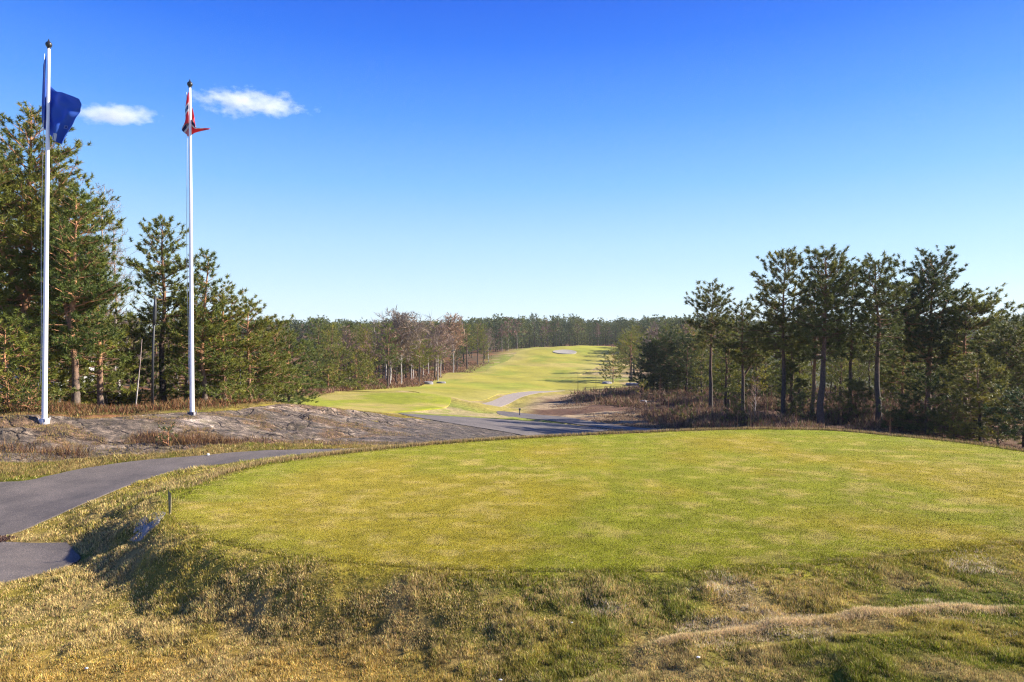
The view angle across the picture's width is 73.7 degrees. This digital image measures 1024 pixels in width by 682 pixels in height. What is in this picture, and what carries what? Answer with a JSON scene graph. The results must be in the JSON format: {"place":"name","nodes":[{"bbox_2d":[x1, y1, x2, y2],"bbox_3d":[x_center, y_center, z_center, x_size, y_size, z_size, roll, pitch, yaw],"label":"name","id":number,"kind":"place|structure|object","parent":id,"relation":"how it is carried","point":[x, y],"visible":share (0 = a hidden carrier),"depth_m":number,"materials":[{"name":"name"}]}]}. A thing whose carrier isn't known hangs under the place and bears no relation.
{"place":"outdoors","nodes":[
{"label":"outdoors","id":0,"kind":"place"},
{"bbox_2d":[0,448,355,534],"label":"cart path","id":1,"kind":"structure","parent":0,"point":[25,504],"depth_m":17.61,"materials":[{"name":"grey asphalt"}]},
{"bbox_2d":[299,393,450,412],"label":"tee ground","id":2,"kind":"structure","parent":0,"point":[391,402],"depth_m":59.40,"materials":[{"name":"plant"}]},
{"bbox_2d":[0,334,1023,681],"bbox_3d":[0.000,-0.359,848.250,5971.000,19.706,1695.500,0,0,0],"label":"ground","id":3,"kind":"structure","parent":0,"point":[538,404],"depth_m":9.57,"materials":[{"name":"green plant"}]},
{"bbox_2d":[0,365,36,411],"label":"juniper bush","id":4,"kind":"object","parent":3,"relation":"on","point":[7,388],"visible":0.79,"depth_m":23.59,"materials":[{"name":"green plant"}]},
{"bbox_2d":[0,146,56,325],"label":"pine tree","id":5,"kind":"object","parent":3,"relation":"on","point":[2,287],"visible":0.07,"depth_m":30.31,"materials":[{"name":"green plant"}]},
{"bbox_2d":[0,306,62,403],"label":"pine tree","id":6,"kind":"object","parent":3,"relation":"on","point":[21,337],"visible":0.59,"depth_m":25.08,"materials":[{"name":"green plant"}]},
{"bbox_2d":[8,379,59,411],"bbox_3d":[-16.441,2.088,23.392,1.377,1.799,1.678,0,0,0],"label":"juniper bush","id":7,"kind":"object","parent":3,"relation":"on","point":[29,399],"visible":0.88,"depth_m":23.29,"materials":[{"name":"green plant"}]},
{"bbox_2d":[0,542,80,582],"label":"footpath","id":8,"kind":"structure","parent":3,"relation":"on","point":[19,560],"depth_m":12.83,"materials":[{"name":"grey asphalt"}]},
{"bbox_2d":[0,324,91,404],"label":"pine tree","id":9,"kind":"object","parent":3,"relation":"on","point":[53,369],"visible":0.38,"depth_m":26.43,"materials":[{"name":"green plant"}]},
{"bbox_2d":[0,100,129,402],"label":"pine tree","id":10,"kind":"object","parent":3,"relation":"on","point":[24,227],"visible":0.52,"depth_m":28.09,"materials":[{"name":"green plant"}]},
{"bbox_2d":[37,313,113,403],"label":"pine tree","id":11,"kind":"object","parent":3,"relation":"on","point":[66,380],"visible":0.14,"depth_m":30.57,"materials":[{"name":"green plant"}]},
{"bbox_2d":[19,183,145,403],"bbox_3d":[-17.503,-1.514,27.543,4.992,9.705,4.301,0,0,0],"label":"pine tree","id":12,"kind":"object","parent":3,"relation":"on","point":[63,241],"visible":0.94,"depth_m":27.25,"materials":[{"name":"green plant"}]},
{"bbox_2d":[58,235,145,406],"bbox_3d":[-17.583,-0.498,28.938,2.979,8.190,3.018,0,0,24],"label":"pine tree","id":13,"kind":"object","parent":3,"relation":"on","point":[101,372],"visible":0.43,"depth_m":28.92,"materials":[{"name":"green plant"}]},
{"bbox_2d":[54,309,156,405],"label":"pine tree","id":14,"kind":"object","parent":3,"relation":"on","point":[132,394],"visible":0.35,"depth_m":31.50,"materials":[{"name":"green plant"}]},
{"bbox_2d":[88,183,133,322],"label":"tree","id":15,"kind":"object","parent":3,"relation":"on","point":[114,239],"visible":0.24,"depth_m":38.40,"materials":[{"name":"green plant"}]},
{"bbox_2d":[99,224,158,391],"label":"tree","id":16,"kind":"object","parent":3,"relation":"on","point":[115,268],"visible":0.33,"depth_m":39.88,"materials":[{"name":"green plant"}]},
{"bbox_2d":[91,321,173,405],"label":"pine tree","id":17,"kind":"object","parent":3,"relation":"on","point":[148,361],"visible":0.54,"depth_m":32.97,"materials":[{"name":"green plant"}]},
{"bbox_2d":[0,390,281,414],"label":"undergrowth","id":18,"kind":"object","parent":3,"relation":"on","point":[180,403],"visible":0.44,"depth_m":25.53,"materials":[{"name":"brown plant"}]},
{"bbox_2d":[132,512,165,541],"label":"stone slab","id":19,"kind":"structure","parent":3,"relation":"on","point":[146,528],"depth_m":12.67,"materials":[{"name":"grey stone"}]},
{"bbox_2d":[151,295,156,406],"bbox_3d":[-14.376,0.598,27.400,0.221,4.948,0.148,0,0,0],"label":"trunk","id":20,"kind":"object","parent":3,"relation":"on","point":[153,340],"visible":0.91,"depth_m":27.36,"materials":[{"name":"grey"}]},
{"bbox_2d":[130,311,184,397],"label":"pine tree","id":21,"kind":"object","parent":3,"relation":"on","point":[156,354],"visible":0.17,"depth_m":45.26,"materials":[{"name":"green plant"}]},
{"bbox_2d":[112,213,214,402],"bbox_3d":[-17.161,-1.289,34.107,4.548,10.296,4.167,0,0,-11],"label":"pine tree","id":22,"kind":"object","parent":3,"relation":"on","point":[152,281],"visible":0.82,"depth_m":33.65,"materials":[{"name":"green plant"}]},
{"bbox_2d":[151,304,219,401],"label":"pine tree","id":23,"kind":"object","parent":3,"relation":"on","point":[176,392],"visible":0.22,"depth_m":37.71,"materials":[{"name":"green plant"}]},
{"bbox_2d":[160,246,248,399],"bbox_3d":[-14.945,-0.516,32.895,4.037,8.246,4.056,0,0,0],"label":"pine tree","id":24,"kind":"object","parent":3,"relation":"on","point":[204,389],"visible":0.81,"depth_m":32.69,"materials":[{"name":"green plant"}]},
{"bbox_2d":[167,273,261,400],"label":"pine tree","id":25,"kind":"object","parent":3,"relation":"on","point":[244,345],"visible":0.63,"depth_m":33.55,"materials":[{"name":"green plant"}]},
{"bbox_2d":[181,352,260,401],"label":"pine tree","id":26,"kind":"object","parent":3,"relation":"on","point":[186,395],"visible":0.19,"depth_m":35.41,"materials":[{"name":"green plant"}]},
{"bbox_2d":[0,401,442,479],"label":"rock edge grass","id":27,"kind":"object","parent":3,"relation":"on","point":[183,440],"visible":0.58,"depth_m":21.71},
{"bbox_2d":[205,377,255,403],"bbox_3d":[-12.696,2.437,30.674,2.280,1.877,1.666,0,0,14],"label":"juniper bush","id":28,"kind":"object","parent":3,"relation":"on","point":[232,393],"visible":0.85,"depth_m":30.47,"materials":[{"name":"green plant"}]},
{"bbox_2d":[210,294,290,401],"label":"pine tree","id":29,"kind":"object","parent":3,"relation":"on","point":[261,325],"visible":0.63,"depth_m":36.04,"materials":[{"name":"green plant"}]},
{"bbox_2d":[0,404,521,462],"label":"rock outcrop","id":30,"kind":"object","parent":3,"relation":"on","point":[296,424],"visible":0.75,"depth_m":24.45,"materials":[{"name":"stone"}]},
{"bbox_2d":[38,39,51,424],"bbox_3d":[-15.026,-3.408,21.999,0.392,12.730,0.302,0,0,0],"label":"flagpole","id":31,"kind":"object","parent":30,"relation":"on","point":[44,419],"visible":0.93,"depth_m":21.95,"materials":[{"name":"white metal"}]},
{"bbox_2d":[42,57,81,143],"bbox_3d":[-14.537,-7.793,22.106,1.323,2.846,0.472,0,0,0],"label":"flag","id":32,"kind":"object","parent":31,"relation":"attached to","point":[65,109],"visible":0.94,"depth_m":22.03,"materials":[{"name":"blue fabric"}]},
{"bbox_2d":[154,422,177,445],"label":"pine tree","id":33,"kind":"object","parent":30,"relation":"on","point":[167,437],"visible":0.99,"depth_m":21.38,"materials":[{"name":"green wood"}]},
{"bbox_2d":[186,80,196,415],"bbox_3d":[-11.777,-3.305,25.099,0.330,12.727,0.302,0,0,0],"label":"flagpole","id":34,"kind":"object","parent":30,"relation":"on","point":[191,334],"visible":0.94,"depth_m":25.05,"materials":[{"name":"white metal"}]},
{"bbox_2d":[182,92,209,136],"bbox_3d":[-11.620,-8.369,25.145,1.018,1.564,0.276,0,0,0],"label":"flag","id":35,"kind":"object","parent":34,"relation":"attached to","point":[185,128],"visible":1,"depth_m":25.15,"materials":[{"name":"fabric"}]},
{"bbox_2d":[251,313,303,402],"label":"pine tree","id":36,"kind":"object","parent":3,"relation":"on","point":[292,371],"visible":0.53,"depth_m":38.28,"materials":[{"name":"green plant"}]},
{"bbox_2d":[251,326,326,404],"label":"pine tree","id":37,"kind":"object","parent":3,"relation":"on","point":[300,368],"visible":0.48,"depth_m":46.92,"materials":[{"name":"green plant"}]},
{"bbox_2d":[280,339,337,390],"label":"pine tree","id":38,"kind":"object","parent":3,"relation":"on","point":[316,376],"visible":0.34,"depth_m":76.42,"materials":[{"name":"green plant"}]},
{"bbox_2d":[297,349,338,386],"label":"pine tree","id":39,"kind":"object","parent":3,"relation":"on","point":[321,351],"visible":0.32,"depth_m":81.76,"materials":[{"name":"green plant"}]},
{"bbox_2d":[302,316,334,360],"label":"pine tree","id":40,"kind":"object","parent":3,"relation":"on","point":[317,331],"visible":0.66,"depth_m":97.10,"materials":[{"name":"green plant"}]},
{"bbox_2d":[307,360,348,389],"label":"pine tree","id":41,"kind":"object","parent":3,"relation":"on","point":[332,369],"visible":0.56,"depth_m":79.64,"materials":[{"name":"green plant"}]},
{"bbox_2d":[316,322,342,375],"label":"pine tree","id":42,"kind":"object","parent":3,"relation":"on","point":[329,334],"visible":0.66,"depth_m":92.82,"materials":[{"name":"green plant"}]},
{"bbox_2d":[311,341,368,389],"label":"pine tree","id":43,"kind":"object","parent":3,"relation":"on","point":[353,383],"visible":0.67,"depth_m":83.97,"materials":[{"name":"green plant"}]},
{"bbox_2d":[336,324,357,378],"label":"birch tree","id":44,"kind":"object","parent":3,"relation":"on","point":[344,335],"visible":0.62,"depth_m":99.52,"materials":[{"name":"green plant"}]},
{"bbox_2d":[338,352,375,387],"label":"pine tree","id":45,"kind":"object","parent":3,"relation":"on","point":[359,360],"visible":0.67,"depth_m":87.91,"materials":[{"name":"green plant"}]},
{"bbox_2d":[354,328,377,381],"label":"pine tree","id":46,"kind":"object","parent":3,"relation":"on","point":[362,347],"visible":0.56,"depth_m":98.09,"materials":[{"name":"green plant"}]},
{"bbox_2d":[358,359,387,388],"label":"pine tree","id":47,"kind":"object","parent":3,"relation":"on","point":[375,381],"visible":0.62,"depth_m":91.99,"materials":[{"name":"green plant"}]},
{"bbox_2d":[259,361,493,395],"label":"forest floor scrub","id":48,"kind":"object","parent":3,"relation":"on","point":[409,381],"visible":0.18,"depth_m":121.31,"materials":[{"name":"brown plant"}]},
{"bbox_2d":[422,324,458,380],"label":"birch tree","id":49,"kind":"object","parent":48,"relation":"on","point":[442,333],"visible":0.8,"depth_m":127.69,"materials":[{"name":"brown plant"}]},
{"bbox_2d":[367,327,409,382],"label":"birch tree","id":50,"kind":"object","parent":3,"relation":"on","point":[399,351],"visible":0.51,"depth_m":100.77,"materials":[{"name":"brown plant"}]},
{"bbox_2d":[432,311,469,372],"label":"birch tree","id":51,"kind":"object","parent":3,"relation":"on","point":[452,328],"visible":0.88,"depth_m":164.16,"materials":[{"name":"brown plant"}]},
{"bbox_2d":[458,324,476,368],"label":"pine tree","id":52,"kind":"object","parent":3,"relation":"on","point":[466,342],"visible":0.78,"depth_m":182.76,"materials":[{"name":"green plant"}]},
{"bbox_2d":[340,345,626,400],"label":"fairway","id":53,"kind":"structure","parent":3,"relation":"on","point":[539,369],"depth_m":139.69,"materials":[{"name":"green plant"}]},
{"bbox_2d":[372,321,402,386],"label":"tree","id":54,"kind":"object","parent":53,"relation":"on","point":[393,356],"visible":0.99,"depth_m":95.36,"materials":[{"name":"green plant"}]},
{"bbox_2d":[363,306,443,382],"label":"birch tree","id":55,"kind":"object","parent":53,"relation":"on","point":[417,328],"visible":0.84,"depth_m":102.04,"materials":[{"name":"brown plant"}]},
{"bbox_2d":[411,329,431,382],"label":"pine tree","id":56,"kind":"object","parent":53,"relation":"on","point":[419,357],"visible":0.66,"depth_m":106.00,"materials":[{"name":"green plant"}]},
{"bbox_2d":[404,339,444,380],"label":"pine tree","id":57,"kind":"object","parent":53,"relation":"on","point":[425,353],"visible":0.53,"depth_m":112.80,"materials":[{"name":"green plant"}]},
{"bbox_2d":[597,350,629,382],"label":"pine tree","id":58,"kind":"object","parent":53,"relation":"on","point":[606,366],"visible":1,"depth_m":129.91,"materials":[{"name":"green plant"}]},
{"bbox_2d":[87,312,1023,358],"bbox_3d":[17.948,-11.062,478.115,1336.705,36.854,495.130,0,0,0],"label":"distant forest","id":59,"kind":"object","parent":3,"relation":"on","point":[512,333],"visible":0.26,"depth_m":273.89,"materials":[{"name":"green plant"}]},
{"bbox_2d":[166,426,1023,491],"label":"fringe grass","id":60,"kind":"structure","parent":3,"relation":"on","point":[275,460],"depth_m":22.35,"materials":[{"name":"green plant"}]},
{"bbox_2d":[167,429,1023,571],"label":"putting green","id":61,"kind":"object","parent":3,"relation":"on","point":[644,447],"visible":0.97,"depth_m":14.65,"materials":[{"name":"green plant"}]},
{"bbox_2d":[548,391,696,431],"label":"moor grass","id":62,"kind":"structure","parent":3,"relation":"on","point":[635,416],"depth_m":54.63,"materials":[{"name":"brown plant"}]},
{"bbox_2d":[611,328,645,376],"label":"pine tree","id":63,"kind":"object","parent":3,"relation":"on","point":[625,348],"visible":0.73,"depth_m":134.19,"materials":[{"name":"green plant"}]},
{"bbox_2d":[625,326,704,392],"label":"pine tree","id":64,"kind":"object","parent":3,"relation":"on","point":[652,365],"visible":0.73,"depth_m":85.17,"materials":[{"name":"green plant"}]},
{"bbox_2d":[657,333,708,392],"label":"pine tree","id":65,"kind":"object","parent":3,"relation":"on","point":[690,360],"visible":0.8,"depth_m":81.72,"materials":[{"name":"green plant"}]},
{"bbox_2d":[686,341,712,396],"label":"pine tree","id":66,"kind":"object","parent":3,"relation":"on","point":[698,371],"visible":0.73,"depth_m":77.82,"materials":[{"name":"green plant"}]},
{"bbox_2d":[681,278,735,412],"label":"pine tree","id":67,"kind":"object","parent":3,"relation":"on","point":[710,329],"visible":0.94,"depth_m":51.82,"materials":[{"name":"green plant"}]},
{"bbox_2d":[698,344,751,395],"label":"pine tree","id":68,"kind":"object","parent":3,"relation":"on","point":[713,364],"visible":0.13,"depth_m":73.91,"materials":[{"name":"green plant"}]},
{"bbox_2d":[705,317,748,407],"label":"pine tree","id":69,"kind":"object","parent":3,"relation":"on","point":[728,361],"visible":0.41,"depth_m":59.40,"materials":[{"name":"green plant"}]},
{"bbox_2d":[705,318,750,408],"bbox_3d":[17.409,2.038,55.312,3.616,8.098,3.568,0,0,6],"label":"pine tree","id":70,"kind":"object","parent":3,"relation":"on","point":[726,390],"visible":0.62,"depth_m":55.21,"materials":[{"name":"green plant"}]},
{"bbox_2d":[719,390,756,423],"bbox_3d":[14.210,4.430,43.107,2.422,2.827,2.162,0,0,0],"label":"shrub","id":71,"kind":"object","parent":3,"relation":"on","point":[735,409],"visible":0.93,"depth_m":42.94,"materials":[{"name":"green plant"}]},
{"bbox_2d":[709,297,774,410],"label":"pine tree","id":72,"kind":"object","parent":3,"relation":"on","point":[753,354],"visible":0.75,"depth_m":49.75,"materials":[{"name":"green plant"}]},
{"bbox_2d":[736,326,774,394],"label":"pine tree","id":73,"kind":"object","parent":3,"relation":"on","point":[760,373],"visible":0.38,"depth_m":63.72,"materials":[{"name":"green plant"}]},
{"bbox_2d":[737,336,799,397],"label":"pine tree","id":74,"kind":"object","parent":3,"relation":"on","point":[760,392],"visible":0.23,"depth_m":65.70,"materials":[{"name":"green plant"}]},
{"bbox_2d":[735,246,818,414],"bbox_3d":[17.943,-0.336,45.955,5.436,12.347,5.642,0,0,0],"label":"pine tree","id":75,"kind":"object","parent":3,"relation":"on","point":[780,320],"visible":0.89,"depth_m":45.71,"materials":[{"name":"green plant"}]},
{"bbox_2d":[765,322,819,404],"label":"pine tree","id":76,"kind":"object","parent":3,"relation":"on","point":[775,372],"visible":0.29,"depth_m":55.49,"materials":[{"name":"green plant"}]},
{"bbox_2d":[774,360,811,414],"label":"pine tree","id":77,"kind":"object","parent":3,"relation":"on","point":[789,367],"visible":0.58,"depth_m":46.90,"materials":[{"name":"green plant"}]},
{"bbox_2d":[569,376,1023,449],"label":"heather","id":78,"kind":"object","parent":3,"relation":"on","point":[712,418],"visible":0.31,"depth_m":49.85,"materials":[{"name":"brown plant"}]},
{"bbox_2d":[787,329,818,403],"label":"pine tree","id":79,"kind":"object","parent":3,"relation":"on","point":[808,387],"visible":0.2,"depth_m":59.05,"materials":[{"name":"green plant"}]},
{"bbox_2d":[787,392,824,422],"bbox_3d":[18.715,4.443,43.393,2.411,2.646,2.350,0,0,0],"label":"shrub","id":80,"kind":"object","parent":3,"relation":"on","point":[803,398],"visible":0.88,"depth_m":43.38,"materials":[{"name":"green plant"}]},
{"bbox_2d":[781,285,850,411],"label":"pine tree","id":81,"kind":"object","parent":3,"relation":"on","point":[813,372],"visible":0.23,"depth_m":46.80,"materials":[{"name":"green plant"}]},
{"bbox_2d":[786,243,868,424],"bbox_3d":[19.126,-0.263,41.478,5.182,11.686,4.696,0,0,-26],"label":"pine tree","id":82,"kind":"object","parent":3,"relation":"on","point":[830,278],"visible":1,"depth_m":41.18,"materials":[{"name":"green plant"}]},
{"bbox_2d":[823,393,852,424],"bbox_3d":[21.264,4.485,44.211,2.316,2.617,1.941,0,0,-37],"label":"shrub","id":83,"kind":"object","parent":3,"relation":"on","point":[841,401],"visible":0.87,"depth_m":43.96,"materials":[{"name":"green plant"}]},
{"bbox_2d":[819,340,859,394],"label":"pine tree","id":84,"kind":"object","parent":3,"relation":"on","point":[845,361],"visible":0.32,"depth_m":61.26,"materials":[{"name":"green plant"}]},
{"bbox_2d":[817,327,861,395],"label":"pine tree","id":85,"kind":"object","parent":3,"relation":"on","point":[853,372],"visible":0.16,"depth_m":72.54,"materials":[{"name":"green plant"}]},
{"bbox_2d":[825,347,857,401],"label":"pine tree","id":86,"kind":"object","parent":3,"relation":"on","point":[840,380],"visible":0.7,"depth_m":58.32,"materials":[{"name":"green plant"}]},
{"bbox_2d":[819,262,880,414],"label":"pine tree","id":87,"kind":"object","parent":3,"relation":"on","point":[852,340],"visible":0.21,"depth_m":44.85,"materials":[{"name":"green plant"}]},
{"bbox_2d":[830,377,875,421],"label":"pine tree","id":88,"kind":"object","parent":3,"relation":"on","point":[858,387],"visible":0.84,"depth_m":43.88,"materials":[{"name":"green plant"}]},
{"bbox_2d":[855,334,879,391],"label":"pine tree","id":89,"kind":"object","parent":3,"relation":"on","point":[868,372],"visible":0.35,"depth_m":75.23,"materials":[{"name":"green plant"}]},
{"bbox_2d":[840,249,920,421],"bbox_3d":[22.183,-0.022,41.861,4.781,11.370,3.988,0,0,-24],"label":"pine tree","id":90,"kind":"object","parent":3,"relation":"on","point":[865,315],"visible":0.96,"depth_m":41.63,"materials":[{"name":"green plant"}]},
{"bbox_2d":[876,393,922,429],"bbox_3d":[22.706,4.294,39.942,2.165,2.832,2.641,0,0,-32],"label":"shrub","id":91,"kind":"object","parent":3,"relation":"on","point":[884,400],"visible":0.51,"depth_m":40.00,"materials":[{"name":"green plant"}]},
{"bbox_2d":[868,324,935,407],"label":"pine tree","id":92,"kind":"object","parent":3,"relation":"on","point":[892,377],"visible":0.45,"depth_m":51.83,"materials":[{"name":"green plant"}]},
{"bbox_2d":[878,368,973,434],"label":"pine tree","id":93,"kind":"object","parent":3,"relation":"on","point":[897,417],"visible":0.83,"depth_m":37.98,"materials":[{"name":"green plant"}]},
{"bbox_2d":[868,245,988,409],"bbox_3d":[28.595,-0.496,47.213,7.972,12.840,5.880,0,0,0],"label":"pine tree","id":94,"kind":"object","parent":3,"relation":"on","point":[922,333],"visible":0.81,"depth_m":46.16,"materials":[{"name":"green plant"}]},
{"bbox_2d":[926,396,978,441],"bbox_3d":[23.238,4.270,36.111,2.901,2.904,2.588,0,0,-43],"label":"shrub","id":95,"kind":"object","parent":3,"relation":"on","point":[954,437],"visible":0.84,"depth_m":35.85,"materials":[{"name":"green plant"}]},
{"bbox_2d":[928,349,1023,443],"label":"pine tree","id":96,"kind":"object","parent":3,"relation":"on","point":[979,388],"visible":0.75,"depth_m":35.87,"materials":[{"name":"green plant"}]},
{"bbox_2d":[930,282,1023,413],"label":"pine tree","id":97,"kind":"object","parent":3,"relation":"on","point":[983,307],"visible":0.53,"depth_m":45.48,"materials":[{"name":"green plant"}]},
{"bbox_2d":[954,312,1023,432],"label":"pine tree","id":98,"kind":"object","parent":3,"relation":"on","point":[1015,340],"visible":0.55,"depth_m":39.62,"materials":[{"name":"green plant"}]},
{"bbox_2d":[972,415,1021,444],"bbox_3d":[23.854,4.567,33.287,2.052,2.205,1.852,0,0,0],"label":"shrub","id":99,"kind":"object","parent":3,"relation":"on","point":[998,435],"visible":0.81,"depth_m":33.50,"materials":[{"name":"green plant"}]},
{"bbox_2d":[975,384,1023,446],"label":"pine tree","id":100,"kind":"object","parent":3,"relation":"on","point":[1014,412],"visible":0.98,"depth_m":33.06,"materials":[{"name":"green plant"}]},
{"bbox_2d":[988,304,1023,406],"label":"pine tree","id":101,"kind":"object","parent":3,"relation":"on","point":[1016,320],"visible":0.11,"depth_m":42.70,"materials":[{"name":"green plant"}]},
{"bbox_2d":[0,0,1023,332],"label":"sky","id":102,"kind":"structure","parent":0,"point":[607,160],"materials":[{"name":"blue"}]},
{"bbox_2d":[399,413,631,435],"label":"path behind rock","id":103,"kind":"structure","parent":0,"point":[521,428],"depth_m":38.96,"materials":[{"name":"concrete"}]},
{"bbox_2d":[482,391,557,406],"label":"gravel path","id":104,"kind":"structure","parent":0,"point":[504,400],"depth_m":88.35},
{"bbox_2d":[497,411,678,430],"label":"valley path","id":105,"kind":"structure","parent":0,"point":[575,421],"depth_m":49.24,"materials":[{"name":"grey asphalt"}]},
{"bbox_2d":[652,599,1022,646],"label":"straw grass","id":106,"kind":"structure","parent":0,"point":[764,625],"depth_m":8.13,"materials":[{"name":"beige plant"}]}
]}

